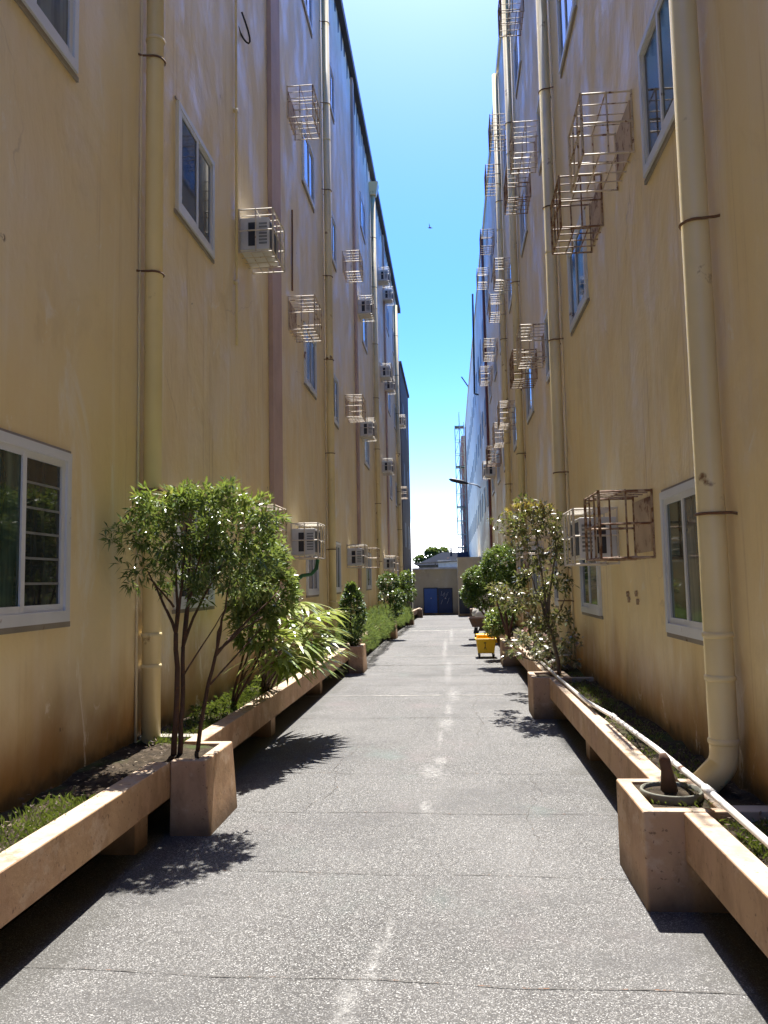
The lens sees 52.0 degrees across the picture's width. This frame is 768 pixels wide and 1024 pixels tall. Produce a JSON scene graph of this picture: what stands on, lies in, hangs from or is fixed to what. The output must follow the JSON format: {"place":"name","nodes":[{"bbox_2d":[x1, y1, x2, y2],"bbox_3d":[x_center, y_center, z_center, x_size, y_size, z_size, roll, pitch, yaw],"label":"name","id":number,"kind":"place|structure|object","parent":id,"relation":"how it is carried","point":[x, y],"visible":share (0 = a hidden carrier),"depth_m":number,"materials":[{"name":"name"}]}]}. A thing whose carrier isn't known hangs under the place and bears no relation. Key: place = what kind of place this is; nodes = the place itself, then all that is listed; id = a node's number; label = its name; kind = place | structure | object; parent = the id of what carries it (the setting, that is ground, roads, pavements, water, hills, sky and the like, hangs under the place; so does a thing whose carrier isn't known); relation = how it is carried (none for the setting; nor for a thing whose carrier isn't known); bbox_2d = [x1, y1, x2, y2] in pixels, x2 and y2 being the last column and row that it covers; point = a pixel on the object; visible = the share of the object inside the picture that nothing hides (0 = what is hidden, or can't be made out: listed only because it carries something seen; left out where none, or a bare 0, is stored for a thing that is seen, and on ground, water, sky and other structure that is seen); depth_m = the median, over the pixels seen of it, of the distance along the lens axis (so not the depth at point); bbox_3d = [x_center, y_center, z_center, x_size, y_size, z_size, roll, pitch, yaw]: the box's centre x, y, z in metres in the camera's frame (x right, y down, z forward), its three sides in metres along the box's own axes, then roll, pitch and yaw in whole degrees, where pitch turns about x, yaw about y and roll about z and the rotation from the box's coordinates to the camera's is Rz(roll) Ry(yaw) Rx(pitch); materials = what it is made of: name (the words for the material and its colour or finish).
{"place":"outdoors","nodes":[
{"label":"outdoors","id":0,"kind":"place"},
{"bbox_2d":[0,615,767,1023],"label":"road","id":1,"kind":"structure","parent":0,"point":[244,915],"depth_m":4.00,"materials":[{"name":"concrete"}]},
{"bbox_2d":[0,607,422,928],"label":"concrete planter","id":2,"kind":"object","parent":1,"relation":"on","point":[198,788],"visible":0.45,"depth_m":4.95,"materials":[{"name":"paint"}]},
{"bbox_2d":[98,474,292,754],"bbox_3d":[-1.305,0.740,5.678,1.266,1.978,0.973,-2,-5,5],"label":"tree","id":3,"kind":"object","parent":2,"relation":"on","point":[225,559],"visible":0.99,"depth_m":5.56,"materials":[{"name":"green plant"}]},
{"bbox_2d":[184,666,301,723],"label":"undergrowth","id":4,"kind":"object","parent":2,"relation":"on","point":[217,702],"visible":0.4,"depth_m":7.44,"materials":[{"name":"green plant"}]},
{"bbox_2d":[215,522,304,708],"bbox_3d":[-1.127,0.981,7.348,0.839,1.793,0.766,-2,-5,5],"label":"leafy bush","id":5,"kind":"object","parent":2,"relation":"on","point":[238,614],"visible":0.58,"depth_m":7.25,"materials":[{"name":"green plant"}]},
{"bbox_2d":[226,602,355,691],"bbox_3d":[-0.854,1.456,8.010,1.186,1.061,2.255,-2,-5,5],"label":"lady palm","id":6,"kind":"object","parent":2,"relation":"on","point":[281,665],"visible":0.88,"depth_m":7.81,"materials":[{"name":"green plant"}]},
{"bbox_2d":[336,581,368,645],"bbox_3d":[-0.576,1.861,14.253,0.661,1.250,0.664,-2,-5,5],"label":"cone shrub","id":7,"kind":"object","parent":2,"relation":"on","point":[355,594],"visible":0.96,"depth_m":14.19,"materials":[{"name":"green plant"}]},
{"bbox_2d":[332,603,396,651],"bbox_3d":[-0.328,2.595,18.298,0.941,0.854,7.256,-2,-5,5],"label":"feathery hedge","id":8,"kind":"object","parent":2,"relation":"on","point":[386,626],"visible":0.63,"depth_m":17.77,"materials":[{"name":"green plant"}]},
{"bbox_2d":[0,671,767,865],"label":"leaf litter","id":9,"kind":"object","parent":2,"relation":"on","point":[760,812],"visible":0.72,"depth_m":4.76,"materials":[{"name":"plant"}]},
{"bbox_2d":[376,571,407,620],"bbox_3d":[0.242,2.402,22.206,0.748,1.515,1.278,3,-6,-36],"label":"topiary tree","id":10,"kind":"object","parent":2,"relation":"on","point":[393,589],"visible":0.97,"depth_m":22.15,"materials":[{"name":"green plant"}]},
{"bbox_2d":[381,601,414,626],"bbox_3d":[0.438,3.470,27.264,0.946,0.942,8.925,-2,-5,5],"label":"feathery hedge","id":11,"kind":"object","parent":2,"relation":"on","point":[407,616],"visible":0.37,"depth_m":27.07,"materials":[{"name":"green plant"}]},
{"bbox_2d":[397,569,416,606],"bbox_3d":[1.022,3.194,31.344,0.919,1.882,1.930,-3,-5,22],"label":"topiary tree","id":12,"kind":"object","parent":2,"relation":"on","point":[407,587],"visible":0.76,"depth_m":30.82,"materials":[{"name":"green plant"}]},
{"bbox_2d":[17,966,767,995],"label":"road joint","id":13,"kind":"object","parent":1,"relation":"on","point":[418,981],"visible":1,"depth_m":3.14,"materials":[{"name":"asphalt"}]},
{"bbox_2d":[468,616,486,636],"bbox_3d":[2.623,3.181,21.682,0.597,0.582,1.165,-2,-5,5],"label":"wheelbarrow","id":14,"kind":"object","parent":1,"relation":"on","point":[476,622],"visible":0.66,"depth_m":21.22,"materials":[{"name":"grey metal"}]},
{"bbox_2d":[475,634,496,657],"bbox_3d":[2.127,2.775,16.366,0.461,0.469,0.476,-2,-5,5],"label":"trash bin","id":15,"kind":"object","parent":1,"relation":"on","point":[485,643],"visible":0.9,"depth_m":16.18,"materials":[{"name":"yellow plastic"}]},
{"bbox_2d":[470,608,767,957],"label":"concrete planter","id":16,"kind":"object","parent":1,"relation":"on","point":[680,858],"visible":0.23,"depth_m":3.83,"materials":[{"name":"paint"}]},
{"bbox_2d":[0,650,767,866],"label":"grass","id":17,"kind":"structure","parent":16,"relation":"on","point":[54,812],"depth_m":4.24,"materials":[{"name":"plant"}]},
{"bbox_2d":[459,561,496,619],"bbox_3d":[2.419,2.072,20.252,1.043,1.702,1.192,-2,-5,5],"label":"round tree","id":18,"kind":"object","parent":16,"relation":"on","point":[474,592],"visible":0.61,"depth_m":19.93,"materials":[{"name":"green plant"}]},
{"bbox_2d":[482,598,520,639],"bbox_3d":[2.413,2.157,15.997,0.901,0.871,1.068,-2,-5,5],"label":"leafy bush","id":19,"kind":"object","parent":16,"relation":"on","point":[492,621],"visible":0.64,"depth_m":15.78,"materials":[{"name":"green plant"}]},
{"bbox_2d":[474,543,530,639],"bbox_3d":[2.244,1.511,14.897,1.099,1.861,0.901,-2,-5,5],"label":"round tree","id":20,"kind":"object","parent":16,"relation":"on","point":[504,573],"visible":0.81,"depth_m":14.83,"materials":[{"name":"green plant"}]},
{"bbox_2d":[484,492,581,674],"bbox_3d":[1.726,0.898,9.751,0.931,2.269,1.538,2,-6,-29],"label":"bronze tree","id":21,"kind":"object","parent":16,"relation":"on","point":[541,595],"visible":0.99,"depth_m":9.53,"materials":[{"name":"green plant"}]},
{"bbox_2d":[500,612,584,669],"bbox_3d":[2.101,1.764,10.428,0.782,0.844,2.240,-1,-5,-7],"label":"variegated bush","id":22,"kind":"object","parent":16,"relation":"on","point":[537,649],"visible":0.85,"depth_m":10.65,"materials":[{"name":"green plant"}]},
{"bbox_2d":[537,659,767,847],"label":"water pipe","id":23,"kind":"object","parent":16,"relation":"on","point":[742,820],"visible":0.94,"depth_m":4.08,"materials":[{"name":"white plastic"}]},
{"bbox_2d":[640,753,703,804],"bbox_3d":[1.507,1.389,4.143,0.316,0.244,0.316,-2,-5,5],"label":"ring pot","id":24,"kind":"object","parent":16,"relation":"on","point":[668,788],"visible":0.92,"depth_m":4.11,"materials":[{"name":"concrete"}]},
{"bbox_2d":[342,0,497,567],"label":"sky","id":25,"kind":"structure","parent":0,"point":[424,69],"materials":[{"name":"blue"}]},
{"label":"ground","id":26,"kind":"structure","parent":0,"visible":0},
{"bbox_2d":[0,0,402,931],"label":"apartment building","id":27,"kind":"structure","parent":26,"relation":"on","point":[250,410],"depth_m":6.62,"materials":[{"name":"beige paint"}]},
{"bbox_2d":[0,428,71,634],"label":"window","id":28,"kind":"structure","parent":27,"relation":"in","point":[36,476],"depth_m":4.59,"materials":[{"name":"white paint"}]},
{"bbox_2d":[14,0,78,82],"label":"window","id":29,"kind":"structure","parent":27,"relation":"in","point":[56,21],"depth_m":5.06,"materials":[{"name":"white paint"}]},
{"bbox_2d":[134,0,165,744],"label":"drainpipe","id":30,"kind":"object","parent":27,"relation":"attached to","point":[151,635],"visible":0.91,"depth_m":6.26,"materials":[{"name":"beige paint"}]},
{"bbox_2d":[172,487,214,613],"bbox_3d":[-1.812,0.381,7.482,0.085,1.117,1.190,-2,-5,5],"label":"window","id":31,"kind":"structure","parent":27,"relation":"in","point":[184,593],"depth_m":7.31,"materials":[{"name":"white paint"}]},
{"bbox_2d":[174,96,214,263],"bbox_3d":[-1.881,-3.235,7.801,0.085,1.117,1.190,-2,-5,5],"label":"window","id":32,"kind":"structure","parent":27,"relation":"in","point":[194,164],"depth_m":7.72,"materials":[{"name":"white paint"}]},
{"bbox_2d":[233,0,238,345],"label":"conduit","id":33,"kind":"object","parent":27,"relation":"attached to","point":[235,281],"visible":1,"depth_m":9.25,"materials":[{"name":"metal"}]},
{"bbox_2d":[238,207,284,273],"bbox_3d":[-1.503,-3.337,9.720,0.440,0.556,0.664,-2,-5,5],"label":"window cage","id":34,"kind":"object","parent":27,"relation":"attached to","point":[273,233],"depth_m":9.56,"materials":[{"name":"paint"}]},
{"bbox_2d":[240,217,278,266],"bbox_3d":[-1.529,-3.318,9.715,0.365,0.400,0.542,-2,-5,5],"label":"air conditioner","id":35,"kind":"object","parent":34,"relation":"in","point":[263,240],"visible":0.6,"depth_m":9.46,"materials":[{"name":"metal"}]},
{"bbox_2d":[238,504,286,552],"bbox_3d":[-1.438,0.211,9.377,0.440,0.556,0.664,-2,-5,5],"label":"window cage","id":36,"kind":"object","parent":27,"relation":"attached to","point":[273,506],"depth_m":9.31,"materials":[{"name":"beige paint"}]},
{"bbox_2d":[291,210,292,290],"bbox_3d":[-1.473,-4.202,12.640,0.027,1.350,0.048,-3,-5,19],"label":"conduit","id":37,"kind":"object","parent":27,"relation":"attached to","point":[291,250],"visible":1,"depth_m":12.63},
{"bbox_2d":[287,84,319,140],"bbox_3d":[-1.320,-6.558,12.943,0.440,0.556,0.664,-2,-5,5],"label":"window cage","id":38,"kind":"object","parent":27,"relation":"attached to","point":[291,115],"depth_m":12.91,"materials":[{"name":"beige paint"}]},
{"bbox_2d":[288,295,321,342],"bbox_3d":[-1.258,-3.079,12.581,0.440,0.556,0.664,-2,-5,5],"label":"window cage","id":39,"kind":"object","parent":27,"relation":"attached to","point":[292,320],"depth_m":12.53,"materials":[{"name":"beige paint"}]},
{"bbox_2d":[302,0,312,38],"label":"window","id":40,"kind":"structure","parent":27,"relation":"in","point":[307,4],"depth_m":15.01,"materials":[{"name":"glass"}]},
{"bbox_2d":[301,121,314,212],"bbox_3d":[-1.409,-6.283,14.427,0.085,1.117,1.200,-2,-5,5],"label":"window","id":41,"kind":"structure","parent":27,"relation":"in","point":[308,178],"depth_m":14.39,"materials":[{"name":"glass"}]},
{"bbox_2d":[291,522,325,559],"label":"window cage","id":42,"kind":"object","parent":27,"relation":"attached to","point":[311,524],"depth_m":12.04,"materials":[{"name":"paint"}]},
{"bbox_2d":[292,528,319,555],"bbox_3d":[-1.210,0.477,12.328,0.365,0.400,0.542,-2,-5,5],"label":"air conditioner","id":43,"kind":"object","parent":42,"relation":"in","point":[298,546],"visible":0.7,"depth_m":12.07,"materials":[{"name":"metal"}]},
{"bbox_2d":[303,321,316,399],"bbox_3d":[-1.340,-2.688,14.109,0.085,1.117,1.200,-2,-5,5],"label":"window","id":44,"kind":"structure","parent":27,"relation":"in","point":[310,348],"depth_m":14.08,"materials":[{"name":"white paint"}]},
{"bbox_2d":[306,556,319,597],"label":"window","id":45,"kind":"structure","parent":27,"relation":"in","point":[312,582],"depth_m":13.66,"materials":[{"name":"white paint"}]},
{"bbox_2d":[319,0,336,642],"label":"drainpipe","id":46,"kind":"object","parent":27,"relation":"attached to","point":[331,549],"visible":0.91,"depth_m":15.89,"materials":[{"name":"beige paint"}]},
{"bbox_2d":[329,58,334,123],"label":"window","id":47,"kind":"structure","parent":27,"relation":"in","point":[332,97],"depth_m":17.92,"materials":[{"name":"glass"}]},
{"bbox_2d":[331,210,336,272],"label":"window","id":48,"kind":"structure","parent":27,"relation":"in","point":[334,237],"depth_m":17.62,"materials":[{"name":"white paint"}]},
{"bbox_2d":[334,374,338,429],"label":"window","id":49,"kind":"structure","parent":27,"relation":"in","point":[336,383],"depth_m":17.32,"materials":[{"name":"white paint"}]},
{"bbox_2d":[336,541,341,593],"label":"window","id":50,"kind":"structure","parent":27,"relation":"in","point":[338,545],"depth_m":16.99,"materials":[{"name":"white paint"}]},
{"bbox_2d":[342,250,362,282],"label":"window cage","id":51,"kind":"object","parent":27,"relation":"attached to","point":[344,266],"depth_m":19.34,"materials":[{"name":"beige paint"}]},
{"bbox_2d":[345,394,365,422],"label":"window cage","id":52,"kind":"object","parent":27,"relation":"attached to","point":[363,405],"depth_m":19.02,"materials":[{"name":"beige paint"}]},
{"bbox_2d":[347,544,367,567],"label":"window cage","id":53,"kind":"object","parent":27,"relation":"attached to","point":[365,555],"depth_m":18.46,"materials":[{"name":"paint"}]},
{"bbox_2d":[347,548,363,565],"bbox_3d":[-0.658,1.073,18.739,0.365,0.400,0.542,-2,-5,5],"label":"air conditioner","id":54,"kind":"object","parent":53,"relation":"in","point":[351,558],"visible":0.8,"depth_m":18.48,"materials":[{"name":"metal"}]},
{"bbox_2d":[360,192,365,243],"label":"window","id":55,"kind":"structure","parent":27,"relation":"in","point":[362,210],"depth_m":24.01,"materials":[{"name":"glass"}]},
{"bbox_2d":[357,295,374,321],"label":"window cage","id":56,"kind":"object","parent":27,"relation":"attached to","point":[373,309],"depth_m":22.33,"materials":[{"name":"paint"}]},
{"bbox_2d":[358,299,372,318],"bbox_3d":[-0.529,-5.784,22.467,0.365,0.400,0.542,-2,-5,5],"label":"air conditioner","id":57,"kind":"object","parent":56,"relation":"in","point":[365,310],"visible":0.8,"depth_m":22.21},
{"bbox_2d":[360,418,377,441],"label":"window cage","id":58,"kind":"object","parent":27,"relation":"attached to","point":[364,439],"depth_m":22.03,"materials":[{"name":"paint"}]},
{"bbox_2d":[360,421,374,438],"bbox_3d":[-0.461,-2.295,22.171,0.365,0.400,0.542,-2,-5,5],"label":"air conditioner","id":59,"kind":"object","parent":58,"relation":"in","point":[363,432],"visible":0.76,"depth_m":21.91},
{"bbox_2d":[369,181,382,611],"bbox_3d":[-0.252,-3.816,26.142,0.400,14.690,0.440,-2,-5,5],"label":"drainpipe","id":60,"kind":"object","parent":27,"relation":"attached to","point":[373,188],"visible":0.84,"depth_m":26.13,"materials":[{"name":"beige paint"}]},
{"bbox_2d":[393,305,402,599],"bbox_3d":[0.658,-2.601,36.637,0.227,14.400,0.288,-2,-5,5],"label":"drainpipe","id":61,"kind":"object","parent":27,"relation":"attached to","point":[398,468],"visible":0.78,"depth_m":36.62,"materials":[{"name":"beige paint"}]},
{"bbox_2d":[399,361,412,608],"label":"apartment building","id":62,"kind":"structure","parent":26,"relation":"on","point":[405,481],"depth_m":43.58,"materials":[{"name":"paint"}]},
{"bbox_2d":[412,546,449,564],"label":"tree","id":63,"kind":"object","parent":26,"relation":"on","point":[430,552],"visible":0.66,"depth_m":89.47,"materials":[{"name":"green plant"}]},
{"bbox_2d":[412,567,457,616],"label":"yard wall","id":64,"kind":"structure","parent":26,"relation":"on","point":[437,590],"depth_m":47.65,"materials":[{"name":"paint"}]},
{"bbox_2d":[423,588,437,612],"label":"door","id":65,"kind":"structure","parent":64,"relation":"in","point":[430,595],"depth_m":47.60,"materials":[{"name":"blue paint"}]},
{"bbox_2d":[438,588,452,612],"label":"door","id":66,"kind":"structure","parent":64,"relation":"in","point":[445,595],"depth_m":47.53,"materials":[{"name":"blue paint"}]},
{"bbox_2d":[416,547,468,567],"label":"house","id":67,"kind":"structure","parent":26,"relation":"on","point":[450,555],"depth_m":67.97,"materials":[{"name":"stone"}]},
{"bbox_2d":[454,414,467,551],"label":"scaffold tower","id":68,"kind":"structure","parent":26,"relation":"on","point":[460,467],"depth_m":72.76,"materials":[{"name":"metal"}]},
{"bbox_2d":[459,436,467,551],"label":"apartment building","id":69,"kind":"structure","parent":26,"relation":"on","point":[462,489],"depth_m":74.31,"materials":[{"name":"concrete"}]},
{"bbox_2d":[457,557,480,615],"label":"annex shed","id":70,"kind":"structure","parent":26,"relation":"on","point":[464,564],"depth_m":43.65,"materials":[{"name":"paint"}]},
{"bbox_2d":[465,228,489,609],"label":"apartment building","id":71,"kind":"structure","parent":26,"relation":"on","point":[477,501],"depth_m":43.34,"materials":[{"name":"paint"}]},
{"bbox_2d":[472,294,478,394],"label":"roof pole","id":72,"kind":"object","parent":71,"relation":"on","point":[475,393],"visible":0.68,"depth_m":40.61,"materials":[{"name":"metal"}]},
{"bbox_2d":[481,0,767,805],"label":"apartment building","id":73,"kind":"structure","parent":26,"relation":"on","point":[639,627],"depth_m":6.30,"materials":[{"name":"paint"}]},
{"bbox_2d":[479,229,494,254],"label":"window cage","id":74,"kind":"object","parent":73,"relation":"attached to","point":[486,238],"depth_m":24.60,"materials":[{"name":"paint"}]},
{"bbox_2d":[486,446,501,466],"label":"window cage","id":75,"kind":"object","parent":73,"relation":"attached to","point":[494,457],"depth_m":24.05,"materials":[{"name":"paint"}]},
{"bbox_2d":[488,113,505,151],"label":"window cage","id":76,"kind":"object","parent":73,"relation":"attached to","point":[489,132],"depth_m":18.72,"materials":[{"name":"paint"}]},
{"bbox_2d":[488,294,506,322],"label":"window cage","id":77,"kind":"object","parent":73,"relation":"attached to","point":[489,308],"depth_m":20.52,"materials":[{"name":"beige paint"}]},
{"bbox_2d":[492,422,510,447],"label":"window cage","id":78,"kind":"object","parent":73,"relation":"attached to","point":[498,445],"depth_m":20.25,"materials":[{"name":"beige paint"}]},
{"bbox_2d":[493,257,510,290],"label":"window cage","id":79,"kind":"object","parent":73,"relation":"attached to","point":[494,278],"depth_m":18.37,"materials":[{"name":"beige paint"}]},
{"bbox_2d":[492,72,516,625],"bbox_3d":[3.100,-4.366,20.361,0.197,14.640,0.260,-2,-5,5],"label":"drainpipe","id":80,"kind":"object","parent":73,"relation":"attached to","point":[502,299],"visible":0.59,"depth_m":20.38,"materials":[{"name":"beige paint"}]},
{"bbox_2d":[497,401,515,429],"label":"window cage","id":81,"kind":"object","parent":73,"relation":"attached to","point":[498,415],"depth_m":18.14,"materials":[{"name":"beige paint"}]},
{"bbox_2d":[498,0,523,36],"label":"window cage","id":82,"kind":"object","parent":73,"relation":"attached to","point":[521,11],"depth_m":14.86,"materials":[{"name":"paint"}]},
{"bbox_2d":[501,0,531,635],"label":"drainpipe","id":83,"kind":"object","parent":73,"relation":"attached to","point":[519,404],"visible":0.54,"depth_m":16.66,"materials":[{"name":"beige paint"}]},
{"bbox_2d":[504,168,530,214],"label":"window cage","id":84,"kind":"object","parent":73,"relation":"attached to","point":[528,192],"depth_m":14.41,"materials":[{"name":"paint"}]},
{"bbox_2d":[513,12,521,98],"bbox_3d":[2.685,-9.114,15.721,0.085,1.087,1.180,-2,-5,5],"label":"window","id":85,"kind":"structure","parent":73,"relation":"in","point":[517,41],"depth_m":15.66,"materials":[{"name":"glass"}]},
{"bbox_2d":[509,348,537,388],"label":"window cage","id":86,"kind":"object","parent":73,"relation":"attached to","point":[534,372],"depth_m":14.15,"materials":[{"name":"paint"}]},
{"bbox_2d":[519,178,527,257],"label":"window","id":87,"kind":"structure","parent":73,"relation":"in","point":[522,217],"depth_m":15.37,"materials":[{"name":"white paint"}]},
{"bbox_2d":[509,120,538,173],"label":"window cage","id":88,"kind":"object","parent":73,"relation":"attached to","point":[512,153],"depth_m":13.01,"materials":[{"name":"beige paint"}]},
{"bbox_2d":[525,355,533,424],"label":"window","id":89,"kind":"structure","parent":73,"relation":"in","point":[529,391],"depth_m":15.06,"materials":[{"name":"glass"}]},
{"bbox_2d":[516,323,546,368],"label":"window cage","id":90,"kind":"object","parent":73,"relation":"attached to","point":[519,352],"depth_m":12.71,"materials":[{"name":"beige paint"}]},
{"bbox_2d":[523,535,552,571],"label":"window cage","id":91,"kind":"object","parent":73,"relation":"attached to","point":[525,553],"depth_m":12.51,"materials":[{"name":"beige paint"}]},
{"bbox_2d":[536,97,541,175],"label":"window","id":92,"kind":"structure","parent":73,"relation":"in","point":[538,104],"depth_m":12.64,"materials":[{"name":"white paint"}]},
{"bbox_2d":[544,308,549,384],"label":"window","id":93,"kind":"structure","parent":73,"relation":"in","point":[546,335],"depth_m":12.33,"materials":[{"name":"glass"}]},
{"bbox_2d":[536,0,575,666],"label":"drainpipe","id":94,"kind":"object","parent":73,"relation":"attached to","point":[559,472],"visible":0.72,"depth_m":10.81,"materials":[{"name":"beige paint"}]},
{"bbox_2d":[556,0,576,78],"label":"window","id":95,"kind":"structure","parent":73,"relation":"in","point":[566,9],"depth_m":9.89,"materials":[{"name":"glass"}]},
{"bbox_2d":[550,174,603,254],"bbox_3d":[1.995,-3.082,8.185,0.440,0.556,0.664,-2,-5,5],"label":"window cage","id":96,"kind":"object","parent":73,"relation":"attached to","point":[596,217],"depth_m":8.14,"materials":[{"name":"paint"}]},
{"bbox_2d":[566,206,589,335],"bbox_3d":[2.322,-2.820,9.374,0.085,1.087,1.280,-2,-5,5],"label":"window","id":97,"kind":"structure","parent":73,"relation":"in","point":[577,267],"depth_m":9.31,"materials":[{"name":"glass"}]},
{"bbox_2d":[562,507,619,565],"bbox_3d":[2.056,0.255,7.856,0.440,0.556,0.664,-2,-5,5],"label":"window cage","id":98,"kind":"object","parent":73,"relation":"attached to","point":[579,511],"depth_m":7.65,"materials":[{"name":"paint"}]},
{"bbox_2d":[571,517,617,559],"bbox_3d":[2.082,0.272,7.848,0.365,0.400,0.542,-2,-5,5],"label":"air conditioner","id":99,"kind":"object","parent":98,"relation":"in","point":[580,541],"visible":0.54,"depth_m":7.59,"materials":[{"name":"metal"}]},
{"bbox_2d":[579,560,602,618],"bbox_3d":[2.388,0.656,9.067,0.085,1.087,1.280,-2,-5,5],"label":"window","id":100,"kind":"structure","parent":73,"relation":"in","point":[590,576],"depth_m":8.96,"materials":[{"name":"glass"}]},
{"bbox_2d":[568,89,634,193],"bbox_3d":[1.881,-3.210,6.864,0.440,0.556,0.664,-2,-5,5],"label":"window cage","id":101,"kind":"object","parent":73,"relation":"attached to","point":[624,144],"depth_m":6.79,"materials":[{"name":"beige paint"}]},
{"bbox_2d":[583,489,655,560],"bbox_3d":[1.943,0.120,6.542,0.440,0.556,0.664,-2,-5,5],"label":"window cage","id":102,"kind":"object","parent":73,"relation":"attached to","point":[642,523],"depth_m":6.45,"materials":[{"name":"paint"}]},
{"bbox_2d":[637,0,674,184],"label":"window","id":103,"kind":"structure","parent":73,"relation":"in","point":[654,56],"depth_m":5.78,"materials":[{"name":"white paint"}]},
{"bbox_2d":[659,477,703,645],"bbox_3d":[2.066,0.330,5.305,0.085,1.087,1.180,-2,-5,5],"label":"window","id":104,"kind":"structure","parent":73,"relation":"in","point":[679,535],"depth_m":5.45,"materials":[{"name":"white paint"}]},
{"bbox_2d":[669,0,740,792],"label":"drainpipe","id":105,"kind":"object","parent":73,"relation":"attached to","point":[716,769],"visible":1,"depth_m":4.53,"materials":[{"name":"beige paint"}]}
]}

